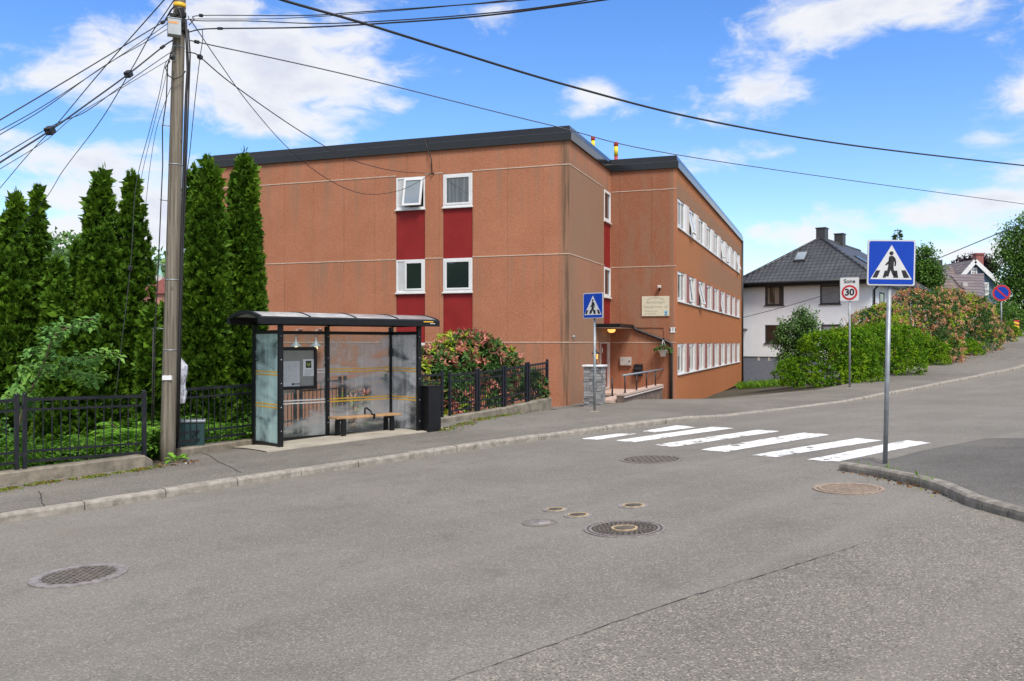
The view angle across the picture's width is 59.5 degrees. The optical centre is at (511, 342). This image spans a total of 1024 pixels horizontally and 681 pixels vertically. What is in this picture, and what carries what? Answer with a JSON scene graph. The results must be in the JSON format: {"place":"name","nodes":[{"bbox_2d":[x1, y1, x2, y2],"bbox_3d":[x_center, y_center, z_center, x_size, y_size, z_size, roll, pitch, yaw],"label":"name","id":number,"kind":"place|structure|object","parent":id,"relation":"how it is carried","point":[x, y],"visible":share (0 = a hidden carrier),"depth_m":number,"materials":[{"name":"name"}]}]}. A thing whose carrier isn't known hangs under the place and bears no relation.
{"place":"outdoors","nodes":[
{"label":"outdoors","id":0,"kind":"place"},
{"bbox_2d":[43,249,164,284],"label":"hill","id":1,"kind":"structure","parent":0,"point":[55,250],"depth_m":265.41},
{"bbox_2d":[28,226,184,285],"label":"forest","id":2,"kind":"object","parent":1,"relation":"on","point":[57,240],"visible":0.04,"depth_m":267.86,"materials":[{"name":"green plant"}]},
{"bbox_2d":[0,368,1023,680],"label":"road","id":3,"kind":"structure","parent":0,"point":[442,568],"depth_m":8.06,"materials":[{"name":"asphalt"}]},
{"bbox_2d":[27,563,127,588],"bbox_3d":[-3.664,1.969,7.572,0.770,0.016,0.770,-2,0,0],"label":"manhole cover","id":4,"kind":"object","parent":3,"relation":"on","point":[78,575],"visible":1,"depth_m":7.53,"materials":[{"name":"metal"}]},
{"bbox_2d":[0,364,1023,523],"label":"kerb","id":5,"kind":"structure","parent":3,"relation":"on","point":[70,507],"depth_m":13.57,"materials":[{"name":"concrete"}]},
{"bbox_2d":[522,519,556,526],"bbox_3d":[0.274,1.795,8.934,0.350,0.015,0.350,-2,0,0],"label":"manhole cover","id":6,"kind":"object","parent":3,"relation":"on","point":[539,522],"visible":1,"depth_m":8.90,"materials":[{"name":"metal"}]},
{"bbox_2d":[584,520,665,537],"bbox_3d":[1.067,1.762,8.492,0.770,0.018,0.770,-2,0,0],"label":"manhole cover","id":7,"kind":"object","parent":3,"relation":"on","point":[625,528],"visible":1,"depth_m":8.44,"materials":[{"name":"metal"}]},
{"bbox_2d":[618,502,648,508],"bbox_3d":[1.306,1.751,9.626,0.330,0.015,0.330,-2,0,0],"label":"manhole cover","id":8,"kind":"object","parent":3,"relation":"on","point":[634,505],"visible":1,"depth_m":9.58,"materials":[{"name":"metal"}]},
{"bbox_2d":[620,455,683,463],"bbox_3d":[2.067,1.729,13.264,0.940,0.015,0.940,-2,0,0],"label":"manhole cover","id":9,"kind":"object","parent":3,"relation":"on","point":[649,459],"visible":1,"depth_m":13.21,"materials":[{"name":"metal"}]},
{"bbox_2d":[616,427,730,441],"bbox_3d":[3.115,1.729,16.943,3.210,0.051,0.562,0,0,-44],"label":"crosswalk bar","id":10,"kind":"object","parent":3,"relation":"on","point":[671,434],"visible":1,"depth_m":16.86,"materials":[{"name":"paint"}]},
{"bbox_2d":[657,430,777,446],"bbox_3d":[3.730,1.702,16.009,3.298,0.055,0.538,0,0,-43],"label":"crosswalk bar","id":11,"kind":"object","parent":3,"relation":"on","point":[719,437],"visible":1,"depth_m":15.96,"materials":[{"name":"paint"}]},
{"bbox_2d":[702,433,827,451],"bbox_3d":[4.370,1.675,15.146,3.334,0.057,0.605,0,0,-44],"label":"crosswalk bar","id":12,"kind":"object","parent":3,"relation":"on","point":[767,441],"visible":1,"depth_m":15.06,"materials":[{"name":"paint"}]},
{"bbox_2d":[756,438,880,456],"bbox_3d":[4.865,1.649,14.138,3.052,0.060,0.515,0,0,-39],"label":"crosswalk bar","id":13,"kind":"object","parent":3,"relation":"on","point":[841,443],"visible":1,"depth_m":14.09,"materials":[{"name":"paint"}]},
{"bbox_2d":[813,483,884,494],"bbox_3d":[3.813,1.653,10.143,0.770,0.017,0.770,-2,0,0],"label":"manhole cover","id":14,"kind":"object","parent":3,"relation":"on","point":[849,488],"visible":1,"depth_m":10.09,"materials":[{"name":"metal"}]},
{"bbox_2d":[807,440,927,460],"bbox_3d":[5.479,1.626,13.520,3.151,0.057,0.487,0,0,-42],"label":"crosswalk bar","id":15,"kind":"object","parent":3,"relation":"on","point":[866,451],"visible":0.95,"depth_m":13.35,"materials":[{"name":"paint"}]},
{"bbox_2d":[839,462,1023,521],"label":"corner kerb","id":16,"kind":"structure","parent":3,"relation":"on","point":[962,495],"depth_m":9.53,"materials":[{"name":"stone"}]},
{"bbox_2d":[0,332,1023,511],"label":"pavement","id":17,"kind":"structure","parent":0,"point":[243,461],"depth_m":16.85,"materials":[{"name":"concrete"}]},
{"bbox_2d":[0,463,168,491],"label":"moss","id":18,"kind":"object","parent":17,"relation":"on","point":[138,469],"visible":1,"depth_m":12.36,"materials":[{"name":"green plant"}]},
{"bbox_2d":[236,427,448,451],"bbox_3d":[-3.008,1.756,16.373,3.950,0.187,1.360,0,0,-43],"label":"concrete pad","id":19,"kind":"object","parent":17,"relation":"on","point":[332,439],"visible":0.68,"depth_m":15.96,"materials":[{"name":"concrete"}]},
{"bbox_2d":[227,310,439,446],"bbox_3d":[-3.144,0.712,16.241,3.730,2.497,1.201,0,0,-43],"label":"bus shelter","id":20,"kind":"object","parent":19,"relation":"on","point":[403,359],"visible":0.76,"depth_m":16.27,"materials":[{"name":"metal"}]},
{"bbox_2d":[283,347,316,389],"bbox_3d":[-3.914,0.466,16.158,0.868,0.769,0.060,0,0,-43],"label":"notice case","id":21,"kind":"object","parent":20,"relation":"attached to","point":[299,368],"visible":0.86,"depth_m":16.21,"materials":[{"name":"metal"}]},
{"bbox_2d":[328,407,401,435],"bbox_3d":[-2.754,1.527,16.873,1.455,0.606,0.330,0,0,-43],"label":"bench","id":22,"kind":"object","parent":19,"relation":"on","point":[338,419],"visible":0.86,"depth_m":16.73,"materials":[{"name":"brown wood"}]},
{"bbox_2d":[421,385,440,431],"bbox_3d":[-1.550,1.330,17.142,0.383,1.020,0.336,0,0,-43],"label":"litter bin","id":23,"kind":"object","parent":19,"relation":"on","point":[430,408],"visible":0.83,"depth_m":17.00,"materials":[{"name":"metal"}]},
{"bbox_2d":[438,412,522,430],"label":"weeds","id":24,"kind":"object","parent":17,"relation":"on","point":[469,422],"visible":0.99,"depth_m":18.48,"materials":[{"name":"green plant"}]},
{"bbox_2d":[34,453,969,680],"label":"road cracks","id":25,"kind":"object","parent":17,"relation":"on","point":[611,622],"visible":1,"depth_m":6.12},
{"bbox_2d":[582,364,606,405],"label":"stone pillar","id":26,"kind":"structure","parent":17,"relation":"on","point":[588,384],"depth_m":24.75,"materials":[{"name":"stone"}]},
{"bbox_2d":[605,384,663,403],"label":"entrance ramp","id":27,"kind":"structure","parent":17,"relation":"on","point":[649,392],"depth_m":27.49,"materials":[{"name":"concrete"}]},
{"bbox_2d":[611,368,663,395],"bbox_3d":[3.988,1.156,27.437,0.100,0.528,8.033,0,0,20],"label":"railing","id":28,"kind":"object","parent":27,"relation":"on","point":[636,373],"visible":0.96,"depth_m":26.63,"materials":[{"name":"metal"}]},
{"bbox_2d":[0,0,1023,318],"label":"sky","id":29,"kind":"structure","parent":0,"point":[934,77],"materials":[{"name":"blue"}]},
{"bbox_2d":[5,332,1022,511],"bbox_3d":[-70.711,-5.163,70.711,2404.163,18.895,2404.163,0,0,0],"label":"ground","id":30,"kind":"structure","parent":0,"point":[734,392],"depth_m":33.89,"materials":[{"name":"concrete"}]},
{"bbox_2d":[0,188,40,467],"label":"thuja tree","id":31,"kind":"object","parent":30,"relation":"on","point":[18,297],"visible":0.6,"depth_m":16.45,"materials":[{"name":"green plant"}]},
{"bbox_2d":[23,181,53,424],"bbox_3d":[-9.028,-0.258,16.973,0.952,5.707,0.905,0,0,0],"label":"thuja tree","id":32,"kind":"object","parent":30,"relation":"on","point":[39,222],"visible":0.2,"depth_m":16.91,"materials":[{"name":"green plant"}]},
{"bbox_2d":[28,251,85,448],"bbox_3d":[-8.321,0.393,16.374,1.005,4.173,1.016,0,0,0],"label":"thuja tree","id":33,"kind":"object","parent":30,"relation":"on","point":[55,303],"visible":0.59,"depth_m":16.27,"materials":[{"name":"green plant"}]},
{"bbox_2d":[0,313,126,464],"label":"elm sapling","id":34,"kind":"object","parent":30,"relation":"on","point":[28,370],"visible":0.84,"depth_m":12.92,"materials":[{"name":"green plant"}]},
{"bbox_2d":[64,235,80,416],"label":"thuja tree","id":35,"kind":"object","parent":30,"relation":"on","point":[73,251],"visible":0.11,"depth_m":17.51,"materials":[{"name":"green plant"}]},
{"bbox_2d":[0,454,152,485],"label":"wall","id":36,"kind":"structure","parent":30,"relation":"on","point":[57,470],"depth_m":12.61,"materials":[{"name":"concrete"}]},
{"bbox_2d":[0,390,146,469],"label":"fence","id":37,"kind":"object","parent":36,"relation":"on","point":[23,407],"visible":0.98,"depth_m":12.62,"materials":[{"name":"metal"}]},
{"bbox_2d":[71,161,134,437],"bbox_3d":[-7.755,-0.504,16.998,1.334,5.893,1.300,0,0,0],"label":"thuja tree","id":38,"kind":"object","parent":30,"relation":"on","point":[100,253],"visible":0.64,"depth_m":16.80,"materials":[{"name":"green plant"}]},
{"bbox_2d":[75,436,141,452],"bbox_3d":[-6.379,1.668,14.194,0.974,0.348,0.976,0,0,-33],"label":"fern","id":39,"kind":"object","parent":30,"relation":"on","point":[100,437],"visible":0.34,"depth_m":14.13,"materials":[{"name":"green plant"}]},
{"bbox_2d":[0,412,251,469],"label":"undergrowth","id":40,"kind":"object","parent":30,"relation":"on","point":[81,452],"visible":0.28,"depth_m":13.63,"materials":[{"name":"green plant"}]},
{"bbox_2d":[90,421,161,448],"bbox_3d":[-6.110,1.559,14.563,1.447,0.503,1.319,0,0,-18],"label":"fern","id":41,"kind":"object","parent":30,"relation":"on","point":[108,431],"visible":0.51,"depth_m":14.28,"materials":[{"name":"green plant"}]},
{"bbox_2d":[104,167,156,426],"bbox_3d":[-7.384,-0.505,17.437,1.218,5.853,1.389,0,0,0],"label":"thuja tree","id":42,"kind":"object","parent":30,"relation":"on","point":[140,272],"visible":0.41,"depth_m":17.22,"materials":[{"name":"green plant"}]},
{"bbox_2d":[126,301,163,458],"bbox_3d":[-6.460,0.739,16.011,0.813,2.984,0.845,0,0,0],"label":"thuja tree","id":43,"kind":"object","parent":30,"relation":"on","point":[142,362],"visible":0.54,"depth_m":15.88,"materials":[{"name":"green plant"}]},
{"bbox_2d":[144,278,164,304],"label":"house","id":44,"kind":"structure","parent":30,"relation":"on","point":[161,289],"depth_m":58.30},
{"bbox_2d":[150,0,190,461],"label":"utility pole","id":45,"kind":"object","parent":30,"relation":"on","point":[177,31],"visible":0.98,"depth_m":14.22,"materials":[{"name":"brown wood"}]},
{"bbox_2d":[0,0,163,187],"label":"overhead cable","id":46,"kind":"object","parent":45,"relation":"attached to","point":[89,84],"visible":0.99,"depth_m":9.38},
{"bbox_2d":[0,23,167,130],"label":"overhead cable","id":47,"kind":"object","parent":45,"relation":"attached to","point":[80,82],"visible":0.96,"depth_m":12.06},
{"bbox_2d":[0,39,172,162],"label":"overhead cable","id":48,"kind":"object","parent":45,"relation":"attached to","point":[47,129],"visible":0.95,"depth_m":11.93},
{"bbox_2d":[0,15,175,120],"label":"overhead cable","id":49,"kind":"object","parent":45,"relation":"attached to","point":[162,22],"visible":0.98,"depth_m":12.31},
{"bbox_2d":[0,50,175,156],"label":"overhead cable","id":50,"kind":"object","parent":45,"relation":"attached to","point":[91,107],"visible":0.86,"depth_m":12.44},
{"bbox_2d":[0,53,177,168],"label":"overhead cable","id":51,"kind":"object","parent":45,"relation":"attached to","point":[172,57],"visible":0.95,"depth_m":12.45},
{"bbox_2d":[10,0,173,240],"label":"overhead cable","id":52,"kind":"object","parent":45,"relation":"attached to","point":[107,109],"visible":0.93,"depth_m":9.87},
{"bbox_2d":[115,59,175,398],"bbox_3d":[-6.079,-1.762,14.628,1.755,5.480,0.166,0,0,36],"label":"overhead cable","id":53,"kind":"object","parent":45,"relation":"attached to","point":[130,267],"visible":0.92,"depth_m":14.70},
{"bbox_2d":[180,358,187,403],"bbox_3d":[-5.381,0.587,14.508,0.257,0.815,0.259,0,0,-35],"label":"plastic cover","id":54,"kind":"object","parent":45,"relation":"attached to","point":[184,374],"visible":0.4,"depth_m":14.46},
{"bbox_2d":[186,51,431,173],"bbox_3d":[-3.898,-4.774,20.808,0.243,0.816,13.500,0,0,11],"label":"overhead cable","id":55,"kind":"object","parent":45,"relation":"attached to","point":[198,57],"visible":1,"depth_m":17.33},
{"bbox_2d":[190,20,430,194],"bbox_3d":[-4.008,-4.438,20.789,0.503,1.448,13.392,0,0,11],"label":"overhead cable","id":56,"kind":"object","parent":45,"relation":"attached to","point":[278,138],"visible":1,"depth_m":18.16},
{"bbox_2d":[187,0,506,19],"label":"overhead cable","id":57,"kind":"object","parent":45,"relation":"attached to","point":[368,12],"visible":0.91,"depth_m":11.23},
{"bbox_2d":[189,0,524,24],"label":"overhead cable","id":58,"kind":"object","parent":45,"relation":"attached to","point":[200,15],"visible":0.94,"depth_m":11.03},
{"bbox_2d":[188,0,586,23],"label":"overhead cable","id":59,"kind":"object","parent":45,"relation":"attached to","point":[402,19],"visible":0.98,"depth_m":10.75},
{"bbox_2d":[189,0,605,32],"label":"overhead cable","id":60,"kind":"object","parent":45,"relation":"attached to","point":[219,28],"visible":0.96,"depth_m":10.95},
{"bbox_2d":[188,40,1022,203],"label":"overhead cable","id":61,"kind":"object","parent":45,"relation":"attached to","point":[196,41],"visible":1,"depth_m":18.01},
{"bbox_2d":[181,161,197,356],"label":"thuja tree","id":62,"kind":"object","parent":30,"relation":"on","point":[190,174],"visible":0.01,"depth_m":18.10,"materials":[{"name":"green plant"}]},
{"bbox_2d":[180,419,205,446],"bbox_3d":[-5.368,1.940,14.983,0.460,1.300,0.320,0,0,-18],"label":"utility cabinet","id":63,"kind":"object","parent":30,"relation":"on","point":[201,428],"visible":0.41,"depth_m":14.86,"materials":[{"name":"metal"}]},
{"bbox_2d":[180,153,236,427],"bbox_3d":[-6.029,-0.763,17.558,1.305,6.066,1.326,0,0,0],"label":"thuja tree","id":64,"kind":"object","parent":30,"relation":"on","point":[207,311],"visible":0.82,"depth_m":17.36,"materials":[{"name":"green plant"}]},
{"bbox_2d":[224,147,269,424],"bbox_3d":[-5.506,-0.894,18.197,1.321,6.269,1.207,0,0,0],"label":"thuja tree","id":65,"kind":"object","parent":30,"relation":"on","point":[246,234],"visible":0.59,"depth_m":17.98,"materials":[{"name":"green plant"}]},
{"bbox_2d":[176,397,551,457],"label":"wall","id":66,"kind":"structure","parent":30,"relation":"on","point":[538,404],"depth_m":17.87,"materials":[{"name":"concrete"}]},
{"bbox_2d":[176,382,251,447],"bbox_3d":[-5.014,1.214,15.236,0.066,1.107,1.692,0,0,30],"label":"fence","id":67,"kind":"object","parent":66,"relation":"on","point":[178,442],"visible":0.55,"depth_m":15.22,"materials":[{"name":"metal"}]},
{"bbox_2d":[283,370,443,433],"bbox_3d":[-3.001,1.171,17.571,0.152,1.166,4.506,0,0,44],"label":"fence","id":68,"kind":"object","parent":66,"relation":"on","point":[339,388],"visible":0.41,"depth_m":17.20,"materials":[{"name":"metal"}]},
{"bbox_2d":[448,359,548,415],"bbox_3d":[-0.223,1.029,21.033,0.079,1.228,4.005,0,0,35],"label":"fence","id":69,"kind":"object","parent":66,"relation":"on","point":[503,375],"visible":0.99,"depth_m":20.88,"materials":[{"name":"metal"}]},
{"bbox_2d":[333,326,536,426],"bbox_3d":[-1.573,0.854,22.381,2.241,2.572,6.755,0,0,41],"label":"flowering shrub","id":70,"kind":"object","parent":30,"relation":"on","point":[438,355],"visible":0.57,"depth_m":22.00,"materials":[{"name":"green plant"}]},
{"bbox_2d":[212,125,742,426],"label":"apartment building","id":71,"kind":"structure","parent":30,"relation":"on","point":[523,240],"depth_m":28.89,"materials":[{"name":"orange concrete"}]},
{"bbox_2d":[395,176,425,210],"bbox_3d":[-3.229,-4.694,28.185,1.053,1.054,0.306,0,0,20],"label":"window","id":72,"kind":"structure","parent":71,"relation":"in","point":[412,198],"depth_m":28.16,"materials":[{"name":"white paint"}]},
{"bbox_2d":[395,259,425,293],"bbox_3d":[-3.200,-2.074,28.266,1.053,1.085,0.135,0,0,20],"label":"window","id":73,"kind":"structure","parent":71,"relation":"in","point":[410,274],"depth_m":28.25,"materials":[{"name":"white paint"}]},
{"bbox_2d":[442,173,472,208],"bbox_3d":[-1.676,-4.696,27.722,1.031,1.064,0.135,0,0,20],"label":"window","id":74,"kind":"structure","parent":71,"relation":"in","point":[457,188],"depth_m":27.71,"materials":[{"name":"white paint"}]},
{"bbox_2d":[442,258,472,293],"bbox_3d":[-1.676,-2.068,27.722,1.031,1.087,0.135,0,0,20],"label":"window","id":75,"kind":"structure","parent":71,"relation":"in","point":[457,272],"depth_m":27.72,"materials":[{"name":"white paint"}]},
{"bbox_2d":[600,342,609,388],"bbox_3d":[3.149,0.791,30.672,0.120,1.617,1.248,0,0,20],"label":"door","id":76,"kind":"structure","parent":71,"relation":"in","point":[604,348],"depth_m":31.05,"materials":[{"name":"beige paint"}]},
{"bbox_2d":[604,189,611,224],"bbox_3d":[3.280,-4.688,30.992,0.140,1.099,0.998,0,0,20],"label":"window","id":77,"kind":"structure","parent":71,"relation":"in","point":[607,196],"depth_m":31.13,"materials":[{"name":"white paint"}]},
{"bbox_2d":[604,267,611,298],"bbox_3d":[3.280,-2.061,30.992,0.140,1.064,0.998,0,0,20],"label":"window","id":78,"kind":"structure","parent":71,"relation":"in","point":[607,271],"depth_m":31.12,"materials":[{"name":"white paint"}]},
{"bbox_2d":[642,296,668,315],"bbox_3d":[4.959,-1.256,30.930,0.955,0.688,0.029,0,0,20],"label":"sign board","id":79,"kind":"object","parent":71,"relation":"attached to","point":[655,305],"visible":1,"depth_m":30.92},
{"bbox_2d":[678,199,683,229],"bbox_3d":[5.919,-4.516,31.681,0.110,1.001,1.546,0,0,20],"label":"window","id":80,"kind":"structure","parent":71,"relation":"in","point":[680,205],"depth_m":31.66,"materials":[{"name":"white paint"}]},
{"bbox_2d":[678,271,683,301],"bbox_3d":[5.919,-1.970,31.681,0.110,1.031,1.546,0,0,20],"label":"window","id":81,"kind":"structure","parent":71,"relation":"in","point":[680,275],"depth_m":31.66,"materials":[{"name":"white paint"}]},
{"bbox_2d":[678,344,683,373],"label":"window","id":82,"kind":"structure","parent":71,"relation":"in","point":[680,346],"depth_m":31.73,"materials":[{"name":"white paint"}]},
{"bbox_2d":[517,367,550,399],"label":"shrub","id":83,"kind":"object","parent":30,"relation":"on","point":[545,387],"visible":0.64,"depth_m":22.48,"materials":[{"name":"green plant"}]},
{"bbox_2d":[735,377,818,388],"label":"tall grass","id":84,"kind":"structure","parent":30,"relation":"on","point":[769,382],"depth_m":44.53,"materials":[{"name":"green plant"}]},
{"bbox_2d":[768,303,825,387],"bbox_3d":[11.529,0.243,36.033,2.360,3.684,1.878,0,0,0],"label":"tree","id":85,"kind":"object","parent":30,"relation":"on","point":[804,321],"visible":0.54,"depth_m":35.80,"materials":[{"name":"green plant"}]},
{"bbox_2d":[771,322,884,387],"bbox_3d":[11.278,0.552,32.038,4.220,2.556,2.088,0,0,0],"label":"hedge bush","id":86,"kind":"object","parent":30,"relation":"on","point":[840,367],"visible":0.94,"depth_m":31.52,"materials":[{"name":"green plant"}]},
{"bbox_2d":[743,227,931,382],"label":"white house","id":87,"kind":"structure","parent":30,"relation":"on","point":[821,264],"depth_m":53.10,"materials":[{"name":"paint"}]},
{"bbox_2d":[764,325,782,343],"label":"window","id":88,"kind":"structure","parent":87,"relation":"in","point":[769,329],"depth_m":53.34,"materials":[{"name":"brown glass"}]},
{"bbox_2d":[764,287,784,305],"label":"window","id":89,"kind":"structure","parent":87,"relation":"in","point":[774,296],"depth_m":53.20,"materials":[{"name":"brown glass"}]},
{"bbox_2d":[819,285,840,304],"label":"window","id":90,"kind":"structure","parent":87,"relation":"in","point":[833,298],"depth_m":51.34,"materials":[{"name":"grey glass"}]},
{"bbox_2d":[840,277,858,386],"bbox_3d":[11.236,-0.243,29.786,0.600,3.845,0.095,0,0,27],"label":"speed zone sign","id":91,"kind":"object","parent":30,"relation":"on","point":[849,289],"visible":0.99,"depth_m":29.77,"materials":[{"name":"metal"}]},
{"bbox_2d":[826,300,913,372],"bbox_3d":[14.636,-0.113,36.679,3.581,3.263,2.872,0,0,0],"label":"red leaved shrub","id":92,"kind":"object","parent":30,"relation":"on","point":[871,311],"visible":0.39,"depth_m":36.44,"materials":[{"name":"green plant"}]},
{"bbox_2d":[832,315,928,375],"bbox_3d":[14.253,0.260,34.741,3.878,2.624,2.564,0,0,0],"label":"hedge bush","id":93,"kind":"object","parent":30,"relation":"on","point":[902,344],"visible":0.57,"depth_m":34.09,"materials":[{"name":"green plant"}]},
{"bbox_2d":[870,282,967,362],"bbox_3d":[18.301,-0.767,40.774,4.484,4.019,3.554,0,0,0],"label":"red leaved shrub","id":94,"kind":"object","parent":30,"relation":"on","point":[932,298],"visible":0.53,"depth_m":39.97,"materials":[{"name":"green plant"}]},
{"bbox_2d":[890,327,952,365],"bbox_3d":[17.925,0.217,39.236,2.903,2.166,2.473,0,0,0],"label":"hedge bush","id":95,"kind":"object","parent":30,"relation":"on","point":[931,348],"visible":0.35,"depth_m":38.76,"materials":[{"name":"green plant"}]},
{"bbox_2d":[915,240,950,309],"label":"broad tree","id":96,"kind":"object","parent":30,"relation":"on","point":[929,274],"visible":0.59,"depth_m":63.43,"materials":[{"name":"green plant"}]},
{"bbox_2d":[922,335,985,355],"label":"hedge bush","id":97,"kind":"object","parent":30,"relation":"on","point":[972,343],"visible":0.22,"depth_m":42.18,"materials":[{"name":"green plant"}]},
{"bbox_2d":[927,257,984,335],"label":"brown roof house","id":98,"kind":"structure","parent":30,"relation":"on","point":[975,283],"depth_m":77.11,"materials":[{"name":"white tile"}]},
{"bbox_2d":[910,284,1005,350],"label":"red leaved shrub","id":99,"kind":"object","parent":30,"relation":"on","point":[970,305],"visible":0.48,"depth_m":43.94,"materials":[{"name":"green plant"}]},
{"bbox_2d":[943,253,999,302],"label":"house","id":100,"kind":"structure","parent":30,"relation":"on","point":[975,265],"depth_m":92.00,"materials":[{"name":"grey tile"}]},
{"bbox_2d":[951,251,1004,276],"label":"copper tree","id":101,"kind":"object","parent":30,"relation":"on","point":[986,262],"visible":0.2,"depth_m":119.17,"materials":[{"name":"red plant"}]},
{"bbox_2d":[946,294,1018,342],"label":"red leaved shrub","id":102,"kind":"object","parent":30,"relation":"on","point":[1004,327],"visible":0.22,"depth_m":46.75,"materials":[{"name":"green plant"}]},
{"bbox_2d":[992,285,1010,338],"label":"no parking sign","id":103,"kind":"object","parent":30,"relation":"on","point":[1000,293],"visible":0.96,"depth_m":47.81,"materials":[{"name":"metal"}]},
{"bbox_2d":[984,211,1023,323],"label":"broad tree","id":104,"kind":"object","parent":30,"relation":"on","point":[1010,257],"visible":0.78,"depth_m":57.87,"materials":[{"name":"green plant"}]},
{"bbox_2d":[987,300,1023,340],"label":"round bush","id":105,"kind":"object","parent":30,"relation":"on","point":[1017,311],"visible":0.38,"depth_m":55.13,"materials":[{"name":"green plant"}]},
{"bbox_2d":[279,0,1023,165],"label":"overhead cable","id":106,"kind":"object","parent":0,"point":[435,45],"visible":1,"depth_m":12.41,"materials":[{"name":"rubber"}]},
{"bbox_2d":[451,510,1023,680],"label":"side street","id":107,"kind":"structure","parent":0,"point":[941,600],"depth_m":5.50,"materials":[{"name":"asphalt"}]},
{"bbox_2d":[843,438,1023,506],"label":"corner pavement","id":108,"kind":"structure","parent":0,"point":[993,468],"depth_m":11.36,"materials":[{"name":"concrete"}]},
{"bbox_2d":[867,240,915,463],"bbox_3d":[4.922,0.209,11.717,0.600,3.100,0.107,1,0,7],"label":"crosswalk sign","id":109,"kind":"object","parent":108,"relation":"on","point":[890,263],"visible":0.98,"depth_m":11.68,"materials":[{"name":"metal"}]},
{"bbox_3d":[1.897,1.631,20.956,0.340,0.070,0.335,0,0,0],"label":"post footing","id":110,"kind":"object","parent":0,"visible":0},
{"bbox_2d":[583,292,602,410],"bbox_3d":[1.928,0.326,20.988,0.600,2.980,0.107,0,0,45],"label":"crosswalk sign","id":111,"kind":"object","parent":110,"relation":"on","point":[593,305],"visible":0.96,"depth_m":20.98,"materials":[{"name":"metal"}]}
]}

